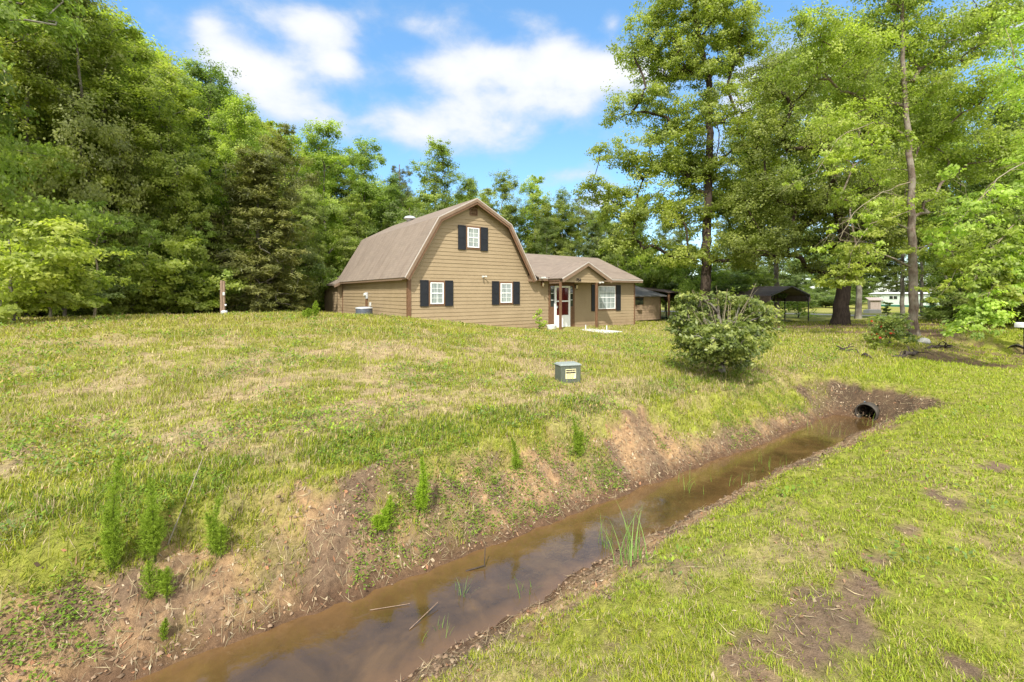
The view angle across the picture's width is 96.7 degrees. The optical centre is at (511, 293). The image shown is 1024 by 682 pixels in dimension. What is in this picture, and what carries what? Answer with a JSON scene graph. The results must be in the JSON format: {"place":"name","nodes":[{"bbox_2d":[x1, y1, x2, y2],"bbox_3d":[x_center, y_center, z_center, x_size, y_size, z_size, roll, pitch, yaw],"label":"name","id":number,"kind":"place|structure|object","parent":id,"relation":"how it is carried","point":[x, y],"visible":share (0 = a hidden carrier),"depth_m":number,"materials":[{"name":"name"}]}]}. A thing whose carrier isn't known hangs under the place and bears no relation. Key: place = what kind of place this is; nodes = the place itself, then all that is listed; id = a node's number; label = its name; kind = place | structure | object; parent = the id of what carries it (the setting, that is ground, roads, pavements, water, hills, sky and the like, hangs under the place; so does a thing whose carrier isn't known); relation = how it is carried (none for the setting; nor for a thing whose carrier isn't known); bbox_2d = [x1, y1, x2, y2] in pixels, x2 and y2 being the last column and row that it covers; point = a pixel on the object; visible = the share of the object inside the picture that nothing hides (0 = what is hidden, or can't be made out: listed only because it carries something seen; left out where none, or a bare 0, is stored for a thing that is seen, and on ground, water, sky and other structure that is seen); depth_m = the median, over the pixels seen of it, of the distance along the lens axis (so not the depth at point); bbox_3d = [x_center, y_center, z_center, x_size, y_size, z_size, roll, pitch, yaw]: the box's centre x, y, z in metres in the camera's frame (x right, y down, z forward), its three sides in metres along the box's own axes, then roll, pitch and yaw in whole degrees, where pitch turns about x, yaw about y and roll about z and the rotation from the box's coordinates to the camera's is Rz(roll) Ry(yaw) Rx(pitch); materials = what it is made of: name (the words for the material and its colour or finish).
{"place":"outdoors","nodes":[
{"label":"outdoors","id":0,"kind":"place"},
{"bbox_2d":[131,413,878,681],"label":"water","id":1,"kind":"structure","parent":0,"point":[359,640],"depth_m":3.54,"materials":[{"name":"brown liquid"}]},
{"bbox_2d":[0,301,1023,681],"bbox_3d":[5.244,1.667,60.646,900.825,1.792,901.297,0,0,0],"label":"ground","id":2,"kind":"structure","parent":0,"point":[860,631],"depth_m":3.70,"materials":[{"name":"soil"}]},
{"bbox_2d":[0,5,85,237],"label":"broadleaf tree","id":3,"kind":"object","parent":2,"relation":"on","point":[20,132],"visible":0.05,"depth_m":21.37,"materials":[{"name":"green plant"}]},
{"bbox_2d":[0,269,114,316],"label":"shrub","id":4,"kind":"object","parent":2,"relation":"on","point":[87,292],"visible":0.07,"depth_m":15.06,"materials":[{"name":"green plant"}]},
{"bbox_2d":[0,0,117,254],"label":"broadleaf tree","id":5,"kind":"object","parent":2,"relation":"on","point":[43,15],"visible":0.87,"depth_m":16.83,"materials":[{"name":"green plant"}]},
{"bbox_2d":[0,0,122,317],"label":"broadleaf tree","id":6,"kind":"object","parent":2,"relation":"on","point":[32,129],"visible":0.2,"depth_m":20.47,"materials":[{"name":"green plant"}]},
{"bbox_2d":[0,215,139,324],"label":"shrub","id":7,"kind":"object","parent":2,"relation":"on","point":[39,263],"visible":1,"depth_m":12.50,"materials":[{"name":"green plant"}]},
{"bbox_2d":[0,275,145,316],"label":"shrub","id":8,"kind":"object","parent":2,"relation":"on","point":[111,294],"visible":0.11,"depth_m":19.40,"materials":[{"name":"green plant"}]},
{"bbox_2d":[0,0,171,316],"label":"broadleaf tree","id":9,"kind":"object","parent":2,"relation":"on","point":[119,142],"visible":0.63,"depth_m":21.70,"materials":[{"name":"green plant"}]},
{"bbox_2d":[44,264,145,316],"bbox_3d":[-19.302,0.052,20.576,4.578,2.781,3.304,0,0,17],"label":"shrub","id":10,"kind":"object","parent":2,"relation":"on","point":[88,311],"visible":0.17,"depth_m":20.64,"materials":[{"name":"green plant"}]},
{"bbox_2d":[66,199,137,315],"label":"sapling","id":11,"kind":"object","parent":2,"relation":"on","point":[124,225],"visible":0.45,"depth_m":19.12,"materials":[{"name":"green plant"}]},
{"bbox_2d":[95,448,127,575],"bbox_3d":[-2.727,1.493,3.115,0.213,0.853,0.210,0,0,0],"label":"dog fennel","id":12,"kind":"object","parent":2,"relation":"on","point":[112,541],"visible":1,"depth_m":3.10,"materials":[{"name":"green plant"}]},
{"bbox_2d":[43,2,189,314],"bbox_3d":[-21.524,-6.721,24.538,7.531,17.475,7.186,0,0,-39],"label":"broadleaf tree","id":13,"kind":"object","parent":2,"relation":"on","point":[146,57],"visible":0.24,"depth_m":23.71,"materials":[{"name":"green plant"}]},
{"bbox_2d":[37,26,200,251],"bbox_3d":[-24.385,-7.139,28.626,9.748,18.606,9.883,0,0,12],"label":"broadleaf tree","id":14,"kind":"object","parent":2,"relation":"on","point":[134,57],"visible":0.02,"depth_m":28.07,"materials":[{"name":"green plant"}]},
{"bbox_2d":[94,200,151,267],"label":"sapling","id":15,"kind":"object","parent":2,"relation":"on","point":[127,215],"visible":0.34,"depth_m":22.28,"materials":[{"name":"green plant"}]},
{"bbox_2d":[64,37,208,252],"bbox_3d":[-24.950,-7.239,30.027,7.629,18.919,8.566,0,0,21],"label":"broadleaf tree","id":16,"kind":"object","parent":2,"relation":"on","point":[158,108],"visible":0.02,"depth_m":30.29,"materials":[{"name":"green plant"}]},
{"bbox_2d":[94,261,184,314],"bbox_3d":[-18.467,-0.074,22.188,5.374,3.258,4.995,0,0,-8],"label":"shrub","id":17,"kind":"object","parent":2,"relation":"on","point":[174,286],"visible":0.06,"depth_m":21.60,"materials":[{"name":"green plant"}]},
{"bbox_2d":[124,220,171,313],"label":"sapling","id":18,"kind":"object","parent":2,"relation":"on","point":[151,232],"visible":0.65,"depth_m":21.98,"materials":[{"name":"green plant"}]},
{"bbox_2d":[131,473,169,562],"bbox_3d":[-2.588,1.605,3.260,0.252,0.616,0.281,0,0,0],"label":"dog fennel","id":19,"kind":"object","parent":2,"relation":"on","point":[152,528],"visible":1,"depth_m":3.23,"materials":[{"name":"green plant"}]},
{"bbox_2d":[138,558,178,602],"bbox_3d":[-2.423,1.967,3.114,0.241,0.317,0.190,0,0,0],"label":"dog fennel","id":20,"kind":"object","parent":2,"relation":"on","point":[163,581],"visible":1,"depth_m":3.11,"materials":[{"name":"green plant"}]},
{"bbox_2d":[103,62,228,314],"bbox_3d":[-18.507,-5.166,24.549,5.700,14.100,6.010,0,0,-16],"label":"broadleaf tree","id":21,"kind":"object","parent":2,"relation":"on","point":[189,176],"visible":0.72,"depth_m":23.92,"materials":[{"name":"green plant"}]},
{"bbox_2d":[122,68,220,255],"bbox_3d":[-26.040,-7.020,32.054,9.694,18.502,9.828,0,0,-18],"label":"broadleaf tree","id":22,"kind":"object","parent":2,"relation":"on","point":[211,151],"visible":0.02,"depth_m":33.72,"materials":[{"name":"green plant"}]},
{"bbox_2d":[91,236,253,315],"bbox_3d":[-16.760,-0.676,21.861,7.251,4.406,5.233,0,0,-19],"label":"shrub","id":23,"kind":"object","parent":2,"relation":"on","point":[174,267],"visible":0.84,"depth_m":21.75,"materials":[{"name":"green plant"}]},
{"bbox_2d":[165,220,219,269],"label":"sapling","id":24,"kind":"object","parent":2,"relation":"on","point":[199,234],"visible":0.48,"depth_m":24.14,"materials":[{"name":"green plant"}]},
{"bbox_2d":[151,268,250,313],"bbox_3d":[-16.653,0.041,24.143,5.011,3.038,4.658,0,0,-30],"label":"shrub","id":25,"kind":"object","parent":2,"relation":"on","point":[227,273],"visible":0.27,"depth_m":23.28,"materials":[{"name":"green plant"}]},
{"bbox_2d":[172,80,234,313],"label":"broadleaf tree","id":26,"kind":"object","parent":2,"relation":"on","point":[197,125],"visible":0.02,"depth_m":36.69,"materials":[{"name":"green plant"}]},
{"bbox_2d":[179,207,239,314],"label":"cedar tree","id":27,"kind":"object","parent":2,"relation":"on","point":[212,220],"visible":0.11,"depth_m":25.60,"materials":[{"name":"green plant"}]},
{"bbox_2d":[171,42,259,237],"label":"broadleaf tree","id":28,"kind":"object","parent":2,"relation":"on","point":[214,93],"visible":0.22,"depth_m":34.79,"materials":[{"name":"green plant"}]},
{"bbox_2d":[202,483,230,557],"bbox_3d":[-2.228,1.740,3.429,0.221,0.522,0.186,0,0,41],"label":"dog fennel","id":29,"kind":"object","parent":2,"relation":"on","point":[216,535],"visible":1,"depth_m":3.41,"materials":[{"name":"green plant"}]},
{"bbox_2d":[192,205,246,274],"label":"sapling","id":30,"kind":"object","parent":2,"relation":"on","point":[223,246],"visible":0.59,"depth_m":25.48,"materials":[{"name":"green plant"}]},
{"bbox_2d":[194,92,295,272],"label":"broadleaf tree","id":31,"kind":"object","parent":2,"relation":"on","point":[228,144],"visible":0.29,"depth_m":30.73,"materials":[{"name":"green plant"}]},
{"bbox_2d":[193,145,317,313],"bbox_3d":[-15.243,-3.552,26.833,7.171,10.756,7.624,0,0,43],"label":"cedar tree","id":32,"kind":"object","parent":2,"relation":"on","point":[255,185],"visible":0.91,"depth_m":26.27,"materials":[{"name":"green plant"}]},
{"bbox_2d":[232,126,326,236],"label":"broadleaf tree","id":33,"kind":"object","parent":2,"relation":"on","point":[288,143],"visible":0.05,"depth_m":43.32,"materials":[{"name":"green plant"}]},
{"bbox_2d":[246,259,321,311],"bbox_3d":[-15.242,-0.346,30.619,6.600,4.411,4.763,0,0,14],"label":"shrub","id":34,"kind":"object","parent":2,"relation":"on","point":[285,307],"visible":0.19,"depth_m":29.89,"materials":[{"name":"green plant"}]},
{"bbox_2d":[255,122,326,309],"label":"broadleaf tree","id":35,"kind":"object","parent":2,"relation":"on","point":[280,148],"visible":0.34,"depth_m":36.72,"materials":[{"name":"green plant"}]},
{"bbox_2d":[270,220,312,310],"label":"sapling","id":36,"kind":"object","parent":2,"relation":"on","point":[301,243],"visible":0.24,"depth_m":30.21,"materials":[{"name":"green plant"}]},
{"bbox_2d":[262,262,345,305],"bbox_3d":[-15.375,-0.602,32.744,7.091,5.374,6.591,0,0,1],"label":"shrub","id":37,"kind":"object","parent":2,"relation":"on","point":[324,278],"visible":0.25,"depth_m":31.37,"materials":[{"name":"green plant"}]},
{"bbox_2d":[284,185,335,307],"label":"broadleaf tree","id":38,"kind":"object","parent":2,"relation":"on","point":[313,256],"visible":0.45,"depth_m":31.76,"materials":[{"name":"green plant"}]},
{"bbox_2d":[281,148,345,234],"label":"broadleaf tree","id":39,"kind":"object","parent":2,"relation":"on","point":[319,163],"visible":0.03,"depth_m":47.92,"materials":[{"name":"green plant"}]},
{"bbox_2d":[285,117,367,312],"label":"broadleaf tree","id":40,"kind":"object","parent":2,"relation":"on","point":[324,155],"visible":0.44,"depth_m":40.39,"materials":[{"name":"green plant"}]},
{"bbox_2d":[324,194,377,265],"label":"broadleaf tree","id":41,"kind":"object","parent":2,"relation":"on","point":[347,253],"visible":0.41,"depth_m":35.63,"materials":[{"name":"green plant"}]},
{"bbox_2d":[327,176,378,233],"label":"broadleaf tree","id":42,"kind":"object","parent":2,"relation":"on","point":[342,190],"visible":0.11,"depth_m":50.40,"materials":[{"name":"green plant"}]},
{"bbox_2d":[317,149,389,248],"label":"broadleaf tree","id":43,"kind":"object","parent":2,"relation":"on","point":[345,177],"visible":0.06,"depth_m":51.82,"materials":[{"name":"green plant"}]},
{"bbox_2d":[334,135,407,246],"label":"broadleaf tree","id":44,"kind":"object","parent":2,"relation":"on","point":[365,188],"visible":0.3,"depth_m":45.11,"materials":[{"name":"green plant"}]},
{"bbox_2d":[370,495,396,533],"bbox_3d":[-1.107,1.927,3.946,0.204,0.283,0.284,0,0,40],"label":"dog fennel","id":45,"kind":"object","parent":2,"relation":"on","point":[377,520],"visible":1,"depth_m":3.92,"materials":[{"name":"green plant"}]},
{"bbox_2d":[369,172,408,234],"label":"broadleaf tree","id":46,"kind":"object","parent":2,"relation":"on","point":[394,181],"visible":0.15,"depth_m":46.58,"materials":[{"name":"green plant"}]},
{"bbox_2d":[386,164,414,211],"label":"pine tree","id":47,"kind":"object","parent":2,"relation":"on","point":[409,173],"visible":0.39,"depth_m":51.85,"materials":[{"name":"green plant"}]},
{"bbox_2d":[0,369,808,681],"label":"ground cover weeds","id":48,"kind":"object","parent":2,"relation":"on","point":[76,617],"visible":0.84,"depth_m":4.32,"materials":[{"name":"green plant"}]},
{"bbox_2d":[379,199,434,225],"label":"sapling","id":49,"kind":"object","parent":2,"relation":"on","point":[414,213],"visible":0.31,"depth_m":42.86,"materials":[{"name":"green plant"}]},
{"bbox_2d":[412,456,433,517],"bbox_3d":[-0.832,1.761,4.170,0.185,0.561,0.229,0,0,-37],"label":"dog fennel","id":50,"kind":"object","parent":2,"relation":"on","point":[422,500],"visible":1,"depth_m":4.14,"materials":[{"name":"green plant"}]},
{"bbox_2d":[402,135,467,214],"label":"broadleaf tree","id":51,"kind":"object","parent":2,"relation":"on","point":[436,180],"visible":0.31,"depth_m":46.87,"materials":[{"name":"green plant"}]},
{"bbox_2d":[444,174,480,203],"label":"broadleaf tree","id":52,"kind":"object","parent":2,"relation":"on","point":[469,186],"visible":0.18,"depth_m":50.43,"materials":[{"name":"green plant"}]},
{"bbox_2d":[0,382,947,681],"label":"soil clods","id":53,"kind":"object","parent":2,"relation":"on","point":[478,644],"visible":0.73,"depth_m":3.62,"materials":[{"name":"brown soil"}]},
{"bbox_2d":[324,198,642,329],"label":"house","id":54,"kind":"structure","parent":2,"relation":"on","point":[470,261],"depth_m":24.23,"materials":[{"name":"paint"}]},
{"bbox_2d":[429,281,444,305],"bbox_3d":[-3.618,-0.005,21.918,0.870,1.210,0.075,0,0,-35],"label":"window","id":55,"kind":"structure","parent":54,"relation":"in","point":[436,288],"depth_m":21.90,"materials":[{"name":"white plastic"}]},
{"bbox_2d":[466,225,480,249],"bbox_3d":[-1.968,-2.820,23.089,0.860,1.180,0.075,0,0,-35],"label":"window","id":56,"kind":"structure","parent":54,"relation":"in","point":[473,233],"depth_m":23.07,"materials":[{"name":"white plastic"}]},
{"bbox_2d":[499,282,512,304],"bbox_3d":[-0.317,-0.015,24.263,0.910,1.210,0.075,0,0,-35],"label":"window","id":57,"kind":"structure","parent":54,"relation":"in","point":[505,288],"depth_m":24.23,"materials":[{"name":"white plastic"}]},
{"bbox_2d":[554,286,569,327],"bbox_3d":[2.945,0.780,26.545,1.190,2.420,0.127,0,0,-35],"label":"storm door","id":58,"kind":"structure","parent":54,"relation":"in","point":[565,289],"depth_m":26.62,"materials":[{"name":"white plastic"}]},
{"bbox_2d":[598,284,615,310],"bbox_3d":[5.980,0.260,28.735,1.700,1.620,0.075,0,0,-35],"label":"window","id":59,"kind":"structure","parent":54,"relation":"in","point":[606,293],"depth_m":28.71,"materials":[{"name":"white glass"}]},
{"bbox_2d":[478,168,528,233],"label":"broadleaf tree","id":60,"kind":"object","parent":2,"relation":"on","point":[505,188],"visible":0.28,"depth_m":50.48,"materials":[{"name":"green plant"}]},
{"bbox_2d":[0,364,1020,681],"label":"leaf litter","id":61,"kind":"object","parent":2,"relation":"on","point":[664,534],"visible":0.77,"depth_m":3.60,"materials":[{"name":"brown plant"}]},
{"bbox_2d":[0,310,1023,446],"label":"meadow grass","id":62,"kind":"structure","parent":2,"relation":"on","point":[478,367],"depth_m":9.33,"materials":[{"name":"green plant"}]},
{"bbox_2d":[514,174,565,253],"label":"broadleaf tree","id":63,"kind":"object","parent":2,"relation":"on","point":[532,188],"visible":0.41,"depth_m":53.52,"materials":[{"name":"green plant"}]},
{"bbox_2d":[532,215,558,254],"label":"broadleaf tree","id":64,"kind":"object","parent":2,"relation":"on","point":[543,228],"visible":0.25,"depth_m":44.94,"materials":[{"name":"green plant"}]},
{"bbox_2d":[522,202,574,255],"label":"broadleaf tree","id":65,"kind":"object","parent":2,"relation":"on","point":[546,209],"visible":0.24,"depth_m":52.08,"materials":[{"name":"green plant"}]},
{"bbox_2d":[547,186,581,256],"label":"broadleaf tree","id":66,"kind":"object","parent":2,"relation":"on","point":[562,201],"visible":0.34,"depth_m":54.28,"materials":[{"name":"green plant"}]},
{"bbox_2d":[554,361,581,382],"bbox_3d":[0.966,1.373,7.902,0.396,0.340,0.301,0,0,-17],"label":"utility box","id":67,"kind":"object","parent":2,"relation":"on","point":[567,370],"visible":0.97,"depth_m":7.78,"materials":[{"name":"green plastic"}]},
{"bbox_2d":[553,203,589,256],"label":"broadleaf tree","id":68,"kind":"object","parent":2,"relation":"on","point":[568,234],"visible":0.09,"depth_m":55.51,"materials":[{"name":"green plant"}]},
{"bbox_2d":[571,416,585,457],"bbox_3d":[0.813,1.742,5.494,0.209,0.501,0.186,0,0,0],"label":"dog fennel","id":69,"kind":"object","parent":2,"relation":"on","point":[578,436],"visible":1,"depth_m":5.49,"materials":[{"name":"green plant"}]},
{"bbox_2d":[574,213,605,258],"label":"broadleaf tree","id":70,"kind":"object","parent":2,"relation":"on","point":[592,231],"visible":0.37,"depth_m":46.78,"materials":[{"name":"green plant"}]},
{"bbox_2d":[588,239,658,269],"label":"broadleaf tree","id":71,"kind":"object","parent":2,"relation":"on","point":[608,259],"visible":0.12,"depth_m":45.59,"materials":[{"name":"green plant"}]},
{"bbox_2d":[603,507,653,566],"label":"grass tuft","id":72,"kind":"object","parent":2,"relation":"on","point":[634,550],"visible":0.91,"depth_m":3.36,"materials":[{"name":"green plant"}]},
{"bbox_2d":[635,285,666,319],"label":"shed","id":73,"kind":"structure","parent":2,"relation":"on","point":[647,304],"depth_m":37.92,"materials":[{"name":"beige wood"}]},
{"bbox_2d":[614,242,693,304],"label":"shrub","id":74,"kind":"object","parent":2,"relation":"on","point":[645,270],"visible":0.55,"depth_m":43.10,"materials":[{"name":"green plant"}]},
{"bbox_2d":[650,218,679,311],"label":"broadleaf tree","id":75,"kind":"object","parent":2,"relation":"on","point":[664,238],"visible":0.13,"depth_m":59.90,"materials":[{"name":"green plant"}]},
{"bbox_2d":[570,0,796,315],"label":"sweetgum tree","id":76,"kind":"object","parent":2,"relation":"on","point":[690,167],"visible":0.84,"depth_m":34.37,"materials":[{"name":"green plant"}]},
{"bbox_2d":[671,264,715,315],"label":"shrub","id":77,"kind":"object","parent":2,"relation":"on","point":[685,285],"visible":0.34,"depth_m":38.36,"materials":[{"name":"green plant"}]},
{"bbox_2d":[638,265,788,310],"bbox_3d":[18.380,-0.024,42.251,11.246,5.643,12.099,0,0,-26],"label":"shrub","id":78,"kind":"object","parent":2,"relation":"on","point":[745,280],"visible":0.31,"depth_m":39.56,"materials":[{"name":"green plant"}]},
{"bbox_2d":[662,284,792,373],"bbox_3d":[4.212,0.822,9.159,2.349,2.054,3.456,0,0,38],"label":"camellia bush","id":79,"kind":"object","parent":2,"relation":"on","point":[718,336],"visible":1,"depth_m":8.71,"materials":[{"name":"green plant"}]},
{"bbox_2d":[664,286,809,320],"bbox_3d":[19.992,1.013,40.925,7.000,3.294,9.635,0,0,-35],"label":"carport","id":80,"kind":"object","parent":2,"relation":"on","point":[765,293],"visible":0.39,"depth_m":38.30,"materials":[{"name":"black metal"}]},
{"bbox_2d":[714,262,783,315],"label":"shrub","id":81,"kind":"object","parent":2,"relation":"on","point":[765,280],"visible":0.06,"depth_m":41.98,"materials":[{"name":"green plant"}]},
{"bbox_2d":[700,74,838,317],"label":"broadleaf tree","id":82,"kind":"object","parent":2,"relation":"on","point":[781,170],"visible":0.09,"depth_m":42.31,"materials":[{"name":"green plant"}]},
{"bbox_2d":[780,259,815,295],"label":"broadleaf tree","id":83,"kind":"object","parent":2,"relation":"on","point":[799,280],"visible":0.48,"depth_m":83.11,"materials":[{"name":"green plant"}]},
{"bbox_2d":[779,293,818,317],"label":"young tree","id":84,"kind":"object","parent":2,"relation":"on","point":[799,304],"visible":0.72,"depth_m":44.42,"materials":[{"name":"green plant"}]},
{"bbox_2d":[808,253,835,303],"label":"broadleaf tree","id":85,"kind":"object","parent":2,"relation":"on","point":[828,289],"visible":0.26,"depth_m":91.84,"materials":[{"name":"green plant"}]},
{"bbox_2d":[682,8,970,324],"bbox_3d":[23.175,-8.277,30.732,20.424,22.125,10.561,0,0,-16],"label":"oak tree","id":86,"kind":"object","parent":2,"relation":"on","point":[785,203],"visible":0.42,"depth_m":29.85,"materials":[{"name":"green plant"}]},
{"bbox_2d":[855,402,879,420],"bbox_3d":[8.354,2.235,9.738,4.312,0.362,0.362,0,0,-35],"label":"culvert pipe","id":87,"kind":"object","parent":2,"relation":"on","point":[873,408],"visible":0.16,"depth_m":8.65,"materials":[{"name":"grey concrete"}]},
{"bbox_2d":[778,18,965,318],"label":"broadleaf tree","id":88,"kind":"object","parent":2,"relation":"on","point":[858,308],"visible":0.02,"depth_m":41.79,"materials":[{"name":"green plant"}]},
{"bbox_2d":[853,244,899,295],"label":"broadleaf tree","id":89,"kind":"object","parent":2,"relation":"on","point":[866,290],"visible":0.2,"depth_m":103.00,"materials":[{"name":"green plant"}]},
{"bbox_2d":[745,0,1023,335],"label":"slim shade tree","id":90,"kind":"object","parent":2,"relation":"on","point":[927,130],"visible":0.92,"depth_m":19.17,"materials":[{"name":"green plant"}]},
{"bbox_2d":[859,312,919,344],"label":"azalea bush","id":91,"kind":"object","parent":2,"relation":"on","point":[885,326],"visible":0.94,"depth_m":16.05,"materials":[{"name":"green plant"}]},
{"bbox_2d":[821,101,966,318],"bbox_3d":[32.422,-7.603,37.943,9.354,20.679,10.097,0,0,8],"label":"broadleaf tree","id":92,"kind":"object","parent":2,"relation":"on","point":[902,297],"visible":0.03,"depth_m":37.42,"materials":[{"name":"green plant"}]},
{"bbox_2d":[865,248,927,291],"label":"broadleaf tree","id":93,"kind":"object","parent":2,"relation":"on","point":[891,287],"visible":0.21,"depth_m":101.80,"materials":[{"name":"green plant"}]},
{"bbox_2d":[869,292,938,307],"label":"mobile home","id":94,"kind":"object","parent":2,"relation":"on","point":[892,297],"visible":0.36,"depth_m":84.74,"materials":[{"name":"white"}]},
{"bbox_2d":[919,291,974,322],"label":"shrub","id":95,"kind":"object","parent":2,"relation":"on","point":[944,313],"visible":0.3,"depth_m":27.51,"materials":[{"name":"green plant"}]},
{"bbox_2d":[917,139,1004,298],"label":"broadleaf tree","id":96,"kind":"object","parent":2,"relation":"on","point":[969,189],"visible":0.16,"depth_m":33.78,"materials":[{"name":"green plant"}]},
{"bbox_2d":[916,9,1023,340],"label":"overhanging tree","id":97,"kind":"object","parent":2,"relation":"on","point":[996,272],"visible":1,"depth_m":12.19,"materials":[{"name":"green plant"}]},
{"bbox_2d":[962,81,1023,285],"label":"broadleaf tree","id":98,"kind":"object","parent":2,"relation":"on","point":[994,120],"visible":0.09,"depth_m":30.27,"materials":[{"name":"green plant"}]},
{"bbox_2d":[962,66,1023,284],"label":"broadleaf tree","id":99,"kind":"object","parent":2,"relation":"on","point":[1009,116],"visible":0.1,"depth_m":25.51,"materials":[{"name":"green plant"}]},
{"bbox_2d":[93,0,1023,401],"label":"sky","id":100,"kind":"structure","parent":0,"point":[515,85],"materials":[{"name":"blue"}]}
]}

